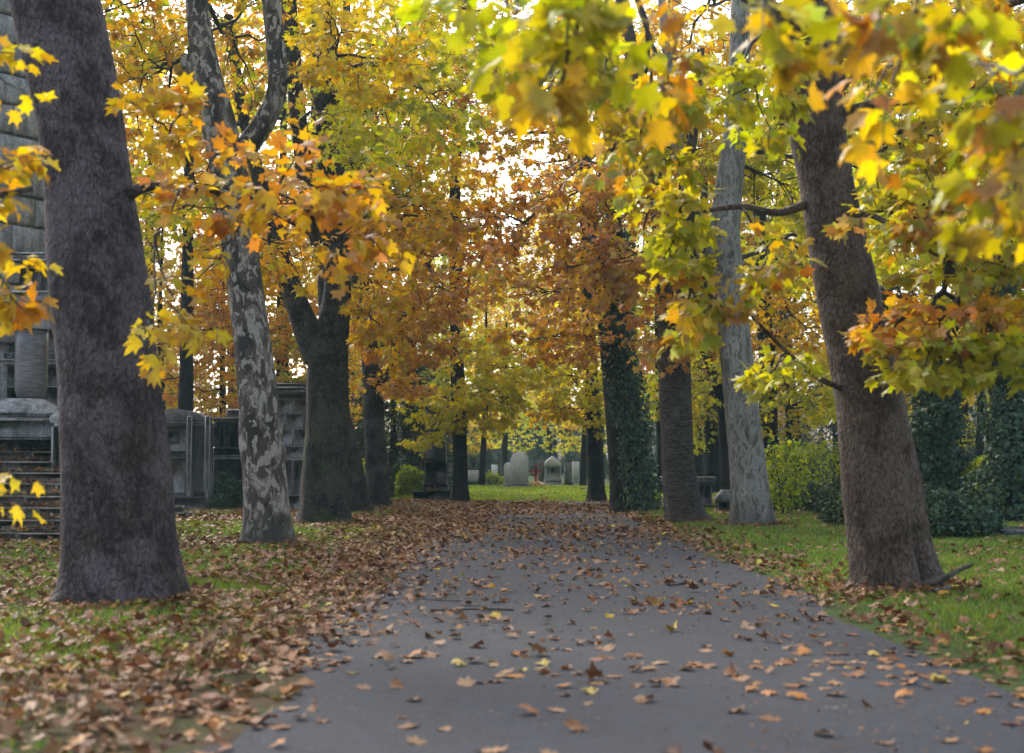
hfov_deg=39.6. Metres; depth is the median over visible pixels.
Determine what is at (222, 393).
broadleaf tree
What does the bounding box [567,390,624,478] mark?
conifer
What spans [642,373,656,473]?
conifer
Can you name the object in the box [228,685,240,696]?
fallen leaf
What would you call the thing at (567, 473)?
gravestone
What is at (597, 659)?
fallen leaf
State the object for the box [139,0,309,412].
broadleaf tree
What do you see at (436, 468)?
obelisk
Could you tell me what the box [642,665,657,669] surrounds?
fallen leaf
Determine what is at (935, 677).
fallen leaf
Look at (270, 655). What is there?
fallen leaf
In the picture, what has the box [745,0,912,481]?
broadleaf tree
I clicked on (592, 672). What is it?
fallen leaf
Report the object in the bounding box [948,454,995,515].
shrub
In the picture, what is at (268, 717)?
fallen leaf
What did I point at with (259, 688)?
fallen leaf
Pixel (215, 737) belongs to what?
fallen leaf
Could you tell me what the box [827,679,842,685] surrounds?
fallen leaf
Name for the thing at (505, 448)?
broadleaf tree
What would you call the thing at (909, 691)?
fallen leaf
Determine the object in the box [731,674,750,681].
fallen leaf
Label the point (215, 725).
fallen leaf
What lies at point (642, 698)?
fallen leaf
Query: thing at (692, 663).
fallen leaf
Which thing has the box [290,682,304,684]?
fallen leaf
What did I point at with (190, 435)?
tomb wall
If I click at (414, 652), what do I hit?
fallen leaf
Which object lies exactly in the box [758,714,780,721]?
fallen leaf
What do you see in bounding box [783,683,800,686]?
fallen leaf
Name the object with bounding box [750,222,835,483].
broadleaf tree
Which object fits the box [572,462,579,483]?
gravestone
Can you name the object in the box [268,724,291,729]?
fallen leaf
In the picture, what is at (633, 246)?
broadleaf tree
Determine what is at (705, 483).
chest tomb
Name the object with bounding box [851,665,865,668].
fallen leaf
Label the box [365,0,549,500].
chestnut tree
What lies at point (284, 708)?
fallen leaf
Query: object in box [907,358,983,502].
ivy covered tree
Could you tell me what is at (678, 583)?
twig
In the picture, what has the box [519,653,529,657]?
fallen leaf
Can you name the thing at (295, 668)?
fallen leaf
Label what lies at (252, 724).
fallen leaf
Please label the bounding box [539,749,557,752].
fallen leaf
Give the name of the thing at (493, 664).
fallen leaf
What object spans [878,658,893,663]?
fallen leaf
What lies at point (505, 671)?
fallen leaf
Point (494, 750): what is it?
fallen leaf
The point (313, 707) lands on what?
fallen leaf
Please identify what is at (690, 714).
path
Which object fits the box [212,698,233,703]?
fallen leaf
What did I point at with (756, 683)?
fallen leaf
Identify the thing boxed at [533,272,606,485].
broadleaf tree
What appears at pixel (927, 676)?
fallen leaf
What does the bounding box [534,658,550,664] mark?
fallen leaf
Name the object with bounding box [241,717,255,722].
fallen leaf
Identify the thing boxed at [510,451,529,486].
gravestone
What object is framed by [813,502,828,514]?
stone pillar
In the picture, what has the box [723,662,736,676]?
fallen leaf
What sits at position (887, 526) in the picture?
plane tree
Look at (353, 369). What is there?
broadleaf tree
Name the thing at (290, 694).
fallen leaf
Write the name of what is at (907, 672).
fallen leaf
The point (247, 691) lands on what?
fallen leaf
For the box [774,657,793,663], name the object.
fallen leaf
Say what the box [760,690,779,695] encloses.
fallen leaf
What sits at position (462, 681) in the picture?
fallen leaf
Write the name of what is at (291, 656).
fallen leaf
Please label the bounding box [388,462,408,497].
shrub
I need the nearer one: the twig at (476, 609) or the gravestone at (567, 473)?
the twig at (476, 609)
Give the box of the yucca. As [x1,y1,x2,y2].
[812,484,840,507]
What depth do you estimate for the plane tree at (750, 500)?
24.13 m
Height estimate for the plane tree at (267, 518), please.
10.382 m
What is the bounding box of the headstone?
[714,490,729,511]
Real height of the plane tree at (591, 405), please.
12.419 m
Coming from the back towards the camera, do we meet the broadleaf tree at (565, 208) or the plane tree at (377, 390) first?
the broadleaf tree at (565, 208)
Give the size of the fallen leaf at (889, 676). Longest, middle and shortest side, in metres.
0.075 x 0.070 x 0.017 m
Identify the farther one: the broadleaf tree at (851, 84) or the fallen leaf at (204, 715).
the broadleaf tree at (851, 84)
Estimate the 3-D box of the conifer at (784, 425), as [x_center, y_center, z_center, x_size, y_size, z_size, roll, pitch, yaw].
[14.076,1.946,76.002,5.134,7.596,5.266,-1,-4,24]
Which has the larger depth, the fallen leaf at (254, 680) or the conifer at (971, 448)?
the conifer at (971, 448)
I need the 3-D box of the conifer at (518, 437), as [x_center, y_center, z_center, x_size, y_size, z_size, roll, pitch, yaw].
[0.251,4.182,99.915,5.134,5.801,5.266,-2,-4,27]
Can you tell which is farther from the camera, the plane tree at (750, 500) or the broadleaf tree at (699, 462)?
the broadleaf tree at (699, 462)
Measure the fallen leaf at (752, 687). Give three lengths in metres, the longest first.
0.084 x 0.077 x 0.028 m
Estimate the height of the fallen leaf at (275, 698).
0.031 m
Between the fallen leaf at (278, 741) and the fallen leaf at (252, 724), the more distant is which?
the fallen leaf at (252, 724)
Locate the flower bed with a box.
[525,480,546,486]
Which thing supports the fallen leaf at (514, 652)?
on the path at (690, 714)
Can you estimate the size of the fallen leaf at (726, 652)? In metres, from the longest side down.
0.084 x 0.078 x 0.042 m
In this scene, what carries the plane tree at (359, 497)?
on the ground at (260, 702)
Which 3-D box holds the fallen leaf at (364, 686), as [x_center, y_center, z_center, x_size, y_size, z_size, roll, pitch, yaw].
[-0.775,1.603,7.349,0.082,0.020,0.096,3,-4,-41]
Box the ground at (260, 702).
[0,460,1023,752]
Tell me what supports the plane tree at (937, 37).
on the ground at (260, 702)
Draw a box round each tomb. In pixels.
[544,456,561,484]
[660,476,716,506]
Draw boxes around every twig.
[423,599,461,600]
[430,608,513,610]
[668,581,689,585]
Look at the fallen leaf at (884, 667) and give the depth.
8.01 m
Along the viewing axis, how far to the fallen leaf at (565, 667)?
7.91 m
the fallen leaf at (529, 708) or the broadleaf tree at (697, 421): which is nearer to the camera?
the fallen leaf at (529, 708)
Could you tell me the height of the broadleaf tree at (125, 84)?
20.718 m
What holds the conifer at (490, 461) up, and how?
on the ground at (260, 702)
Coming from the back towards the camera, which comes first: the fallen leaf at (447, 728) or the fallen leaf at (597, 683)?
the fallen leaf at (597, 683)
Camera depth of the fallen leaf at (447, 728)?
6.19 m
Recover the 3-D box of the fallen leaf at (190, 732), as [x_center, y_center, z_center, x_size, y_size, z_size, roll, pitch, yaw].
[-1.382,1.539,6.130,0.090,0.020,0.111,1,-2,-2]
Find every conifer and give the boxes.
[349,311,452,488]
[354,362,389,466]
[397,354,478,469]
[451,411,501,475]
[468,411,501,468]
[486,411,533,473]
[518,395,553,458]
[524,395,579,476]
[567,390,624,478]
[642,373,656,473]
[758,346,809,463]
[800,355,836,484]
[897,356,974,476]
[948,393,1000,466]
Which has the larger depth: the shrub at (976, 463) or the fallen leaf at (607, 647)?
the shrub at (976, 463)
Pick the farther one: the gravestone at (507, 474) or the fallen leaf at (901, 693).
the gravestone at (507, 474)
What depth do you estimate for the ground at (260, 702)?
7.50 m
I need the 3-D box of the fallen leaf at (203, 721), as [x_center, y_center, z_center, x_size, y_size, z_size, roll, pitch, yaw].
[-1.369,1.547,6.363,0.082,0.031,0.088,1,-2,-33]
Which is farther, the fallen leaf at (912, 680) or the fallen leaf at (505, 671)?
the fallen leaf at (505, 671)
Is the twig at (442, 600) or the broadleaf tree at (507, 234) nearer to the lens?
the twig at (442, 600)
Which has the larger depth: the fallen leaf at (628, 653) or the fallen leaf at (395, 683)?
the fallen leaf at (628, 653)
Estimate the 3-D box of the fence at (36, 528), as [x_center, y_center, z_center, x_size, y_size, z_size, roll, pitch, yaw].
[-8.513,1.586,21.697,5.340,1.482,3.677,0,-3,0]
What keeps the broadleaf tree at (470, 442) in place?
on the ground at (260, 702)
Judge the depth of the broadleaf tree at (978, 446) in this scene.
37.94 m
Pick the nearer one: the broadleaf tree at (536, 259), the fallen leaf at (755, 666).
the fallen leaf at (755, 666)
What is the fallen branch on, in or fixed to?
on the ground at (260, 702)
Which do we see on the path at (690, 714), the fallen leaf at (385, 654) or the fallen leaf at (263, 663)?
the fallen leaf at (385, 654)
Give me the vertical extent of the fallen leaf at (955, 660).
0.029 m
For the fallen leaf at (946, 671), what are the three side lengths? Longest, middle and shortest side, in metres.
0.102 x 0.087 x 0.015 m
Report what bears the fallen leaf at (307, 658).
on the path at (690, 714)
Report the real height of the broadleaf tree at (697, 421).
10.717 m
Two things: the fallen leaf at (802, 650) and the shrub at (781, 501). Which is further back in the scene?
the shrub at (781, 501)
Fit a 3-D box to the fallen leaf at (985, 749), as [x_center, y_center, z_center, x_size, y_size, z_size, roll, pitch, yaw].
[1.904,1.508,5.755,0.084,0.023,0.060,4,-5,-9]
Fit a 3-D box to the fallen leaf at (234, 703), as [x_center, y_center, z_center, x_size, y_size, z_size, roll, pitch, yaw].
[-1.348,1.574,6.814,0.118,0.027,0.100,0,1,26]
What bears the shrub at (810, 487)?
on the ground at (260, 702)
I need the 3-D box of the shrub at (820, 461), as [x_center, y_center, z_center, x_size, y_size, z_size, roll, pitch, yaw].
[6.987,2.303,32.905,2.992,1.763,2.166,0,-3,0]
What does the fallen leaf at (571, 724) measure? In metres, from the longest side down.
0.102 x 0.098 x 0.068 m
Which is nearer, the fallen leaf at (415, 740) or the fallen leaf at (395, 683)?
the fallen leaf at (415, 740)
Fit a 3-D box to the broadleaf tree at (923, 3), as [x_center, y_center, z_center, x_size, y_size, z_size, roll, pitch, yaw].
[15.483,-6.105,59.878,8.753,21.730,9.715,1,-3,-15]
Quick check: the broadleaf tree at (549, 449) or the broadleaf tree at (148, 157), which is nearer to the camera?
the broadleaf tree at (148, 157)
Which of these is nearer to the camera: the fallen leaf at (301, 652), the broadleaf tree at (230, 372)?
the fallen leaf at (301, 652)
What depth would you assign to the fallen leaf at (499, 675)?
7.66 m
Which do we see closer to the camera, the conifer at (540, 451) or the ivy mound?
the ivy mound
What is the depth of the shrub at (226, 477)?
31.39 m
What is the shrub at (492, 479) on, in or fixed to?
on the ground at (260, 702)
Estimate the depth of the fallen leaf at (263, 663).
8.15 m
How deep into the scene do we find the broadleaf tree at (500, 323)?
62.98 m
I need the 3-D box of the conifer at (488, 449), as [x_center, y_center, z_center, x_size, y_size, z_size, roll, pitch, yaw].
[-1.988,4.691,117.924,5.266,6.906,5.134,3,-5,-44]
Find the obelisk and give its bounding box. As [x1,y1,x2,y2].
[413,400,452,500]
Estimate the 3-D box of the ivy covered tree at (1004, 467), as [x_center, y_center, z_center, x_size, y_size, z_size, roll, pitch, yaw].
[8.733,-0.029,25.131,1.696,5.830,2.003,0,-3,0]
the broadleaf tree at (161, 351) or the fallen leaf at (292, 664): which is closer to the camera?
the fallen leaf at (292, 664)
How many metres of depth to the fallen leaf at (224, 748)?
5.74 m
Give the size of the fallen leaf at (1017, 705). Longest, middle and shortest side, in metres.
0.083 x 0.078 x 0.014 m
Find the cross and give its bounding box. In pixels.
[530,465,540,484]
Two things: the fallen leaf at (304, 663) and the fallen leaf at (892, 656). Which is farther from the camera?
the fallen leaf at (892, 656)
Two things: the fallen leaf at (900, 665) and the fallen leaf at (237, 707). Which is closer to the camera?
the fallen leaf at (237, 707)
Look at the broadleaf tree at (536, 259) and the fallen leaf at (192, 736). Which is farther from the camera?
the broadleaf tree at (536, 259)
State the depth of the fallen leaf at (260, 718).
6.36 m
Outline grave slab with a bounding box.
[994,526,1023,538]
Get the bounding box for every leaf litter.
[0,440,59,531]
[0,485,1023,752]
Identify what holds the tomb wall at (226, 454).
on the ground at (260, 702)
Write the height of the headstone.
0.516 m
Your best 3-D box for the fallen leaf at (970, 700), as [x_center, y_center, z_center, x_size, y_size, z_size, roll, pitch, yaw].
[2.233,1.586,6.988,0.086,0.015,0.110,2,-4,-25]
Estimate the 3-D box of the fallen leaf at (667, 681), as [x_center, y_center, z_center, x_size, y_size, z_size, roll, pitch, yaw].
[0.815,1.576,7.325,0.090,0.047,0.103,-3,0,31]
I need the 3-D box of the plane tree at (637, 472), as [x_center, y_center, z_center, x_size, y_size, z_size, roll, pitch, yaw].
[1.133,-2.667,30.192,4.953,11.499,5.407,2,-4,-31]
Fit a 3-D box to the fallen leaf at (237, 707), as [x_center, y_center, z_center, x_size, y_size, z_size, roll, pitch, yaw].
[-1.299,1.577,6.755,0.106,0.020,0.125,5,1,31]
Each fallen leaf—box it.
[183,729,199,736]
[187,731,195,741]
[191,712,219,718]
[196,717,210,724]
[204,726,222,741]
[206,711,219,717]
[207,723,230,746]
[208,718,220,721]
[208,719,225,729]
[210,704,226,707]
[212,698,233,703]
[215,746,232,752]
[223,704,248,709]
[225,700,236,706]
[227,707,245,716]
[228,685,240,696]
[229,715,248,721]
[234,699,248,703]
[235,687,253,693]
[236,718,253,723]
[238,706,253,716]
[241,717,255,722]
[247,676,262,684]
[249,722,264,727]
[253,682,274,695]
[253,707,272,723]
[256,667,267,673]
[258,661,269,666]
[260,714,279,721]
[263,653,278,658]
[265,666,283,675]
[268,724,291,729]
[268,738,285,747]
[270,675,283,679]
[270,695,280,699]
[273,645,290,652]
[279,684,301,693]
[279,706,298,710]
[280,651,297,659]
[281,692,296,697]
[285,665,303,670]
[286,661,302,665]
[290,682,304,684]
[291,661,309,665]
[293,651,306,654]
[296,645,311,654]
[297,657,315,661]
[297,677,315,686]
[307,702,317,711]
[317,718,330,722]
[330,660,349,662]
[354,684,371,689]
[376,649,394,661]
[389,676,403,688]
[397,721,417,728]
[405,649,421,657]
[406,735,426,744]
[420,653,435,657]
[437,725,451,730]
[451,658,465,665]
[456,676,475,685]
[476,747,506,752]
[486,662,498,666]
[494,673,507,676]
[500,668,514,673]
[506,674,524,677]
[510,650,521,655]
[517,704,538,714]
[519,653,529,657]
[530,643,547,654]
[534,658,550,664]
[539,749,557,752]
[548,708,566,711]
[561,664,572,668]
[564,715,588,730]
[579,686,597,693]
[585,661,604,679]
[586,681,603,684]
[588,657,604,660]
[598,643,615,650]
[623,652,641,656]
[631,683,643,686]
[633,695,647,703]
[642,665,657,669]
[651,660,667,663]
[661,676,680,686]
[687,661,705,664]
[696,663,715,668]
[721,648,733,655]
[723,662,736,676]
[727,705,748,712]
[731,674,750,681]
[746,684,758,690]
[747,664,763,668]
[748,680,761,684]
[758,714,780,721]
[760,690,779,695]
[765,662,774,673]
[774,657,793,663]
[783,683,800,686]
[786,691,809,699]
[797,647,811,655]
[810,673,823,675]
[814,728,832,733]
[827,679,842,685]
[830,660,843,663]
[848,666,865,677]
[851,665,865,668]
[866,650,880,655]
[875,681,892,685]
[876,665,894,669]
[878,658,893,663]
[886,674,897,677]
[887,652,901,660]
[895,664,905,668]
[895,689,908,696]
[900,675,918,684]
[902,670,919,674]
[903,687,913,694]
[916,673,930,678]
[923,660,940,664]
[931,673,951,681]
[933,657,949,661]
[938,670,953,673]
[941,737,957,741]
[950,658,961,662]
[955,670,970,674]
[958,697,976,702]
[973,746,994,752]
[975,708,991,713]
[1001,721,1022,723]
[1009,703,1023,706]
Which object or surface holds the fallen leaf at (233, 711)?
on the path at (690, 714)
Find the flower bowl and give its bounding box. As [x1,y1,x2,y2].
[426,485,439,491]
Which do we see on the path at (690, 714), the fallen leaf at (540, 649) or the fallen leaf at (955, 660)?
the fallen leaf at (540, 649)
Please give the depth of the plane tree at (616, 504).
31.09 m
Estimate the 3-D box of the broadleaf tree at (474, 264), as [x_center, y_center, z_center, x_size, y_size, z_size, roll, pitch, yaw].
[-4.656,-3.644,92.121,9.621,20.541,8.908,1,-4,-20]
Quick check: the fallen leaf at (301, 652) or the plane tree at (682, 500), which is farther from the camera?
the plane tree at (682, 500)
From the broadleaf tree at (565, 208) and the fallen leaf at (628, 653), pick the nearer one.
the fallen leaf at (628, 653)
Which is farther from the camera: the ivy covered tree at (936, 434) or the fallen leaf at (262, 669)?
the ivy covered tree at (936, 434)
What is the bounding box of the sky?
[102,0,1023,459]
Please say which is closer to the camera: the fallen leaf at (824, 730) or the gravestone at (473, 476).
the fallen leaf at (824, 730)
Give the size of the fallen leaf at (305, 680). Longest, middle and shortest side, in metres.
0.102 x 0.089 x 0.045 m
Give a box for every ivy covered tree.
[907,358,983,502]
[960,227,1023,522]
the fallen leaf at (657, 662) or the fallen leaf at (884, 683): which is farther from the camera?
the fallen leaf at (657, 662)
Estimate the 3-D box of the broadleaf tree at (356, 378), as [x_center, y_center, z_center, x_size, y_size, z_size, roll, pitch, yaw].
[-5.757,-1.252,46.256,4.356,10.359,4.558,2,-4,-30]
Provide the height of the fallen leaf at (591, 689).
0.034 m
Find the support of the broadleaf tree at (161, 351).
on the ground at (260, 702)
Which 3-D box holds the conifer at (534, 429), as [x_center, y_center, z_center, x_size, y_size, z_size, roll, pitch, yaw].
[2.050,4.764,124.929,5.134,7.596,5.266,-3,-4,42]
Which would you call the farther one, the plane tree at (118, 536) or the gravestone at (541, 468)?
the gravestone at (541, 468)
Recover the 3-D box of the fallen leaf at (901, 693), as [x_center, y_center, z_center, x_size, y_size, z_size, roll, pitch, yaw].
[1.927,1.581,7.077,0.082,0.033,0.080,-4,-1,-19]
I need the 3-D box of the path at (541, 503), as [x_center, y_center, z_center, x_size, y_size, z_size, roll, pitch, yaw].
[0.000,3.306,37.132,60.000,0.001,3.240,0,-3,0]
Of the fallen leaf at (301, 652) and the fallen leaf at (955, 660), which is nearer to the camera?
the fallen leaf at (955, 660)
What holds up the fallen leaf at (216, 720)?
on the ground at (260, 702)
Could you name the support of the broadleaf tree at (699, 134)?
on the ground at (260, 702)
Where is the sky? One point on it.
(694, 4)
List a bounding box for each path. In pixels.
[184,505,1023,752]
[422,501,605,504]
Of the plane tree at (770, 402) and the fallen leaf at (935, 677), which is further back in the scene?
the plane tree at (770, 402)
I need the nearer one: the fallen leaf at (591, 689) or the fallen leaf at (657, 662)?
the fallen leaf at (591, 689)
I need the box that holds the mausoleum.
[0,0,59,541]
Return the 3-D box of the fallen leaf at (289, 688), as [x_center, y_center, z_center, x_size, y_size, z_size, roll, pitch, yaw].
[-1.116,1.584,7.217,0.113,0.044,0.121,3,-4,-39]
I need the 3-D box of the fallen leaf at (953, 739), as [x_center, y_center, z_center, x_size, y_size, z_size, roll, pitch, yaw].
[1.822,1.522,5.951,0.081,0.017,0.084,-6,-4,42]
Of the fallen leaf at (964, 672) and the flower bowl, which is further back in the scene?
the flower bowl
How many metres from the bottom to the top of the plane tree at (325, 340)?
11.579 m
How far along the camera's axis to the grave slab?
20.21 m
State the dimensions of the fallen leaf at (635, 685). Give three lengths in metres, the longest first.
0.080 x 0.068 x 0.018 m
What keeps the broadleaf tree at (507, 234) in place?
on the ground at (260, 702)
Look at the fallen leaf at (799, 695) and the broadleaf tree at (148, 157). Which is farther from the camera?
the broadleaf tree at (148, 157)
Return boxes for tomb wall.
[164,409,216,508]
[213,409,242,507]
[277,383,305,509]
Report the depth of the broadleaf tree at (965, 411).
43.87 m
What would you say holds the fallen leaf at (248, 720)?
on the path at (690, 714)
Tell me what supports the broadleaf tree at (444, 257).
on the ground at (260, 702)
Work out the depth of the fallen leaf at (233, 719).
6.45 m
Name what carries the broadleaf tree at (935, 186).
on the ground at (260, 702)
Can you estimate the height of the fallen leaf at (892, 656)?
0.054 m
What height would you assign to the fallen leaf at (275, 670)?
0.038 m
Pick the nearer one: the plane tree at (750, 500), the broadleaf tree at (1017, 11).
the plane tree at (750, 500)
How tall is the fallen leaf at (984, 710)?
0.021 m
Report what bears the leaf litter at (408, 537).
on the ground at (260, 702)
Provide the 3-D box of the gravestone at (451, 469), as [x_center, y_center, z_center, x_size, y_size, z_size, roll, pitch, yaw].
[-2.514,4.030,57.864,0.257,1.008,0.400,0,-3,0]
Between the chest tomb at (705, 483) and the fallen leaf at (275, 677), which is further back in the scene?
the chest tomb at (705, 483)
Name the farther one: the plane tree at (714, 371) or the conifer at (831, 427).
the conifer at (831, 427)
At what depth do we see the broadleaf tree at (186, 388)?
37.36 m
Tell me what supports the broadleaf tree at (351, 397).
on the ground at (260, 702)
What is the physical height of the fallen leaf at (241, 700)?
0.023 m
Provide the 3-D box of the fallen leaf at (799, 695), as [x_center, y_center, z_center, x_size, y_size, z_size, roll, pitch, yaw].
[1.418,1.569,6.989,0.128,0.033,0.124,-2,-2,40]
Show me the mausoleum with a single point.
(28, 395)
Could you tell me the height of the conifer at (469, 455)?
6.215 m
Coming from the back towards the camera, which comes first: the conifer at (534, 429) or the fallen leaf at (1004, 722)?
the conifer at (534, 429)
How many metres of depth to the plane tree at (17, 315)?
8.45 m
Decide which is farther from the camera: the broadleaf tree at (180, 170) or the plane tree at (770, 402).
the broadleaf tree at (180, 170)
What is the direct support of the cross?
on the ground at (260, 702)
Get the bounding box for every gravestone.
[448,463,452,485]
[468,470,478,484]
[491,465,497,480]
[503,462,512,486]
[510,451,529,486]
[537,460,543,483]
[563,462,572,485]
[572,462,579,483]
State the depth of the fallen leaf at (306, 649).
8.58 m
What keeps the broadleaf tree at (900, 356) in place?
on the ground at (260, 702)
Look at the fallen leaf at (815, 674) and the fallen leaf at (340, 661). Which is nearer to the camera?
the fallen leaf at (815, 674)
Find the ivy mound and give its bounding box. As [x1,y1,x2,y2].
[924,486,1008,538]
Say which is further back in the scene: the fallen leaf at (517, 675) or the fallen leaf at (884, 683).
the fallen leaf at (517, 675)
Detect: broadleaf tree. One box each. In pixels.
[101,0,159,227]
[104,0,266,422]
[106,0,307,416]
[120,82,205,403]
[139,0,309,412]
[139,169,229,417]
[154,195,298,420]
[194,0,390,415]
[194,147,357,441]
[249,1,451,412]
[272,227,405,419]
[348,259,418,451]
[365,105,496,459]
[387,170,500,426]
[417,256,491,462]
[443,259,524,485]
[464,209,572,461]
[465,268,540,481]
[487,187,577,475]
[495,158,638,459]
[503,287,606,458]
[529,0,722,423]
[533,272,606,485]
[581,133,753,425]
[596,174,718,493]
[600,122,766,475]
[627,21,807,492]
[645,230,785,475]
[694,0,893,487]
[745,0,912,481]
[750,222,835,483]
[779,0,962,415]
[805,0,1023,462]
[809,219,975,447]
[908,172,1022,487]
[917,4,1023,443]
[946,5,1023,321]
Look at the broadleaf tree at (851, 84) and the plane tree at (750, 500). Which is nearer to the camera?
the plane tree at (750, 500)
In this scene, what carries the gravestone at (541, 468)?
on the ground at (260, 702)
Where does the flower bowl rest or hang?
on the obelisk
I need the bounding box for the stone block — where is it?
[175,506,192,517]
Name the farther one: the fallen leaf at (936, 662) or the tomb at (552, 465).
the tomb at (552, 465)
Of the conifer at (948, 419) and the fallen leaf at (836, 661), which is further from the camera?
the conifer at (948, 419)
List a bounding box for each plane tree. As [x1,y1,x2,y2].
[0,35,63,525]
[8,0,417,609]
[102,0,439,545]
[123,0,500,522]
[301,0,466,511]
[310,1,507,505]
[395,0,1023,267]
[400,0,692,511]
[419,0,719,522]
[457,0,663,511]
[457,0,1023,593]
[469,111,674,500]
[578,0,1022,524]
[641,134,768,489]
[701,120,916,480]
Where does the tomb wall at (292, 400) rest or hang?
on the ground at (260, 702)
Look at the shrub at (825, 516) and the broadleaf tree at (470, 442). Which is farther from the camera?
the broadleaf tree at (470, 442)
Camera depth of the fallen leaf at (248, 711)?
6.55 m
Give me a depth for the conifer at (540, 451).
94.13 m
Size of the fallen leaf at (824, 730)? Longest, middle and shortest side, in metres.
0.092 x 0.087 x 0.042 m
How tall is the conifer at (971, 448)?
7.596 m
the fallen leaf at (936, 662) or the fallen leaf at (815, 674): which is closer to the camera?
the fallen leaf at (815, 674)
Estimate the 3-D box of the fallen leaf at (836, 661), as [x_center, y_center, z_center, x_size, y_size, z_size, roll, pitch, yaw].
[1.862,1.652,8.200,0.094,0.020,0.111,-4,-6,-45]
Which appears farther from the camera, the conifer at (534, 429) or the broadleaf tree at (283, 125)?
the conifer at (534, 429)
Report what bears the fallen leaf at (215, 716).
on the ground at (260, 702)
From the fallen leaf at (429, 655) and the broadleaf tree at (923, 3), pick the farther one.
the broadleaf tree at (923, 3)
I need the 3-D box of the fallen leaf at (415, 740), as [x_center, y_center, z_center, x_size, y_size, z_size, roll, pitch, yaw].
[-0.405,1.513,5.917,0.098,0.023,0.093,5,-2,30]
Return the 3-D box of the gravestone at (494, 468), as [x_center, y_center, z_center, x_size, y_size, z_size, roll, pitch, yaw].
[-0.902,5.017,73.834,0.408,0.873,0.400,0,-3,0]
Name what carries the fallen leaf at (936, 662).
on the path at (690, 714)
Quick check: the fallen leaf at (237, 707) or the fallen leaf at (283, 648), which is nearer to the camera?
the fallen leaf at (237, 707)
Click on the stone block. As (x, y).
(179, 510)
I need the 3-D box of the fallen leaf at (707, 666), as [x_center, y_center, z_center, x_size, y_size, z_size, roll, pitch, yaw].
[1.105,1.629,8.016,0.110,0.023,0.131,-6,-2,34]
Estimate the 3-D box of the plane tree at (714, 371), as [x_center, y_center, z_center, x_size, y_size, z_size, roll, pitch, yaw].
[4.744,-1.637,34.257,3.369,10.006,4.722,0,-3,0]
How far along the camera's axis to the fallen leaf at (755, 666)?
8.00 m
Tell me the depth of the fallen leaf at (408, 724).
6.28 m
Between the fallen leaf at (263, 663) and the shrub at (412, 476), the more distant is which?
the shrub at (412, 476)
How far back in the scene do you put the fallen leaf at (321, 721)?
6.42 m
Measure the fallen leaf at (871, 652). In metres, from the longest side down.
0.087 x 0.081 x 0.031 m
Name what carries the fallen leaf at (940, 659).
on the ground at (260, 702)
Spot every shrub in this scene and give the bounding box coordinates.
[209,470,242,508]
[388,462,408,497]
[394,464,424,498]
[476,470,503,484]
[764,437,811,513]
[766,438,841,504]
[772,477,820,511]
[815,474,844,525]
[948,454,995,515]
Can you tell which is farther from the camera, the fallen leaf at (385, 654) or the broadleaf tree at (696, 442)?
the broadleaf tree at (696, 442)
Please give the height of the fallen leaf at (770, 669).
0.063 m
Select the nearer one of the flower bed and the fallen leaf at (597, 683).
the fallen leaf at (597, 683)
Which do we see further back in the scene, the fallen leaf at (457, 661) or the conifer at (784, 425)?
the conifer at (784, 425)
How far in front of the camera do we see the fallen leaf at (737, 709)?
6.58 m
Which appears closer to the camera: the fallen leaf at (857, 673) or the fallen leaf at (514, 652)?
the fallen leaf at (857, 673)
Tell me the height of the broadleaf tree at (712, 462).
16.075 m
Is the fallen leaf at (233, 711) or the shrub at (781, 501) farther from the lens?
the shrub at (781, 501)
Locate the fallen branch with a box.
[921,563,972,592]
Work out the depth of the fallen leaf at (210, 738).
6.03 m

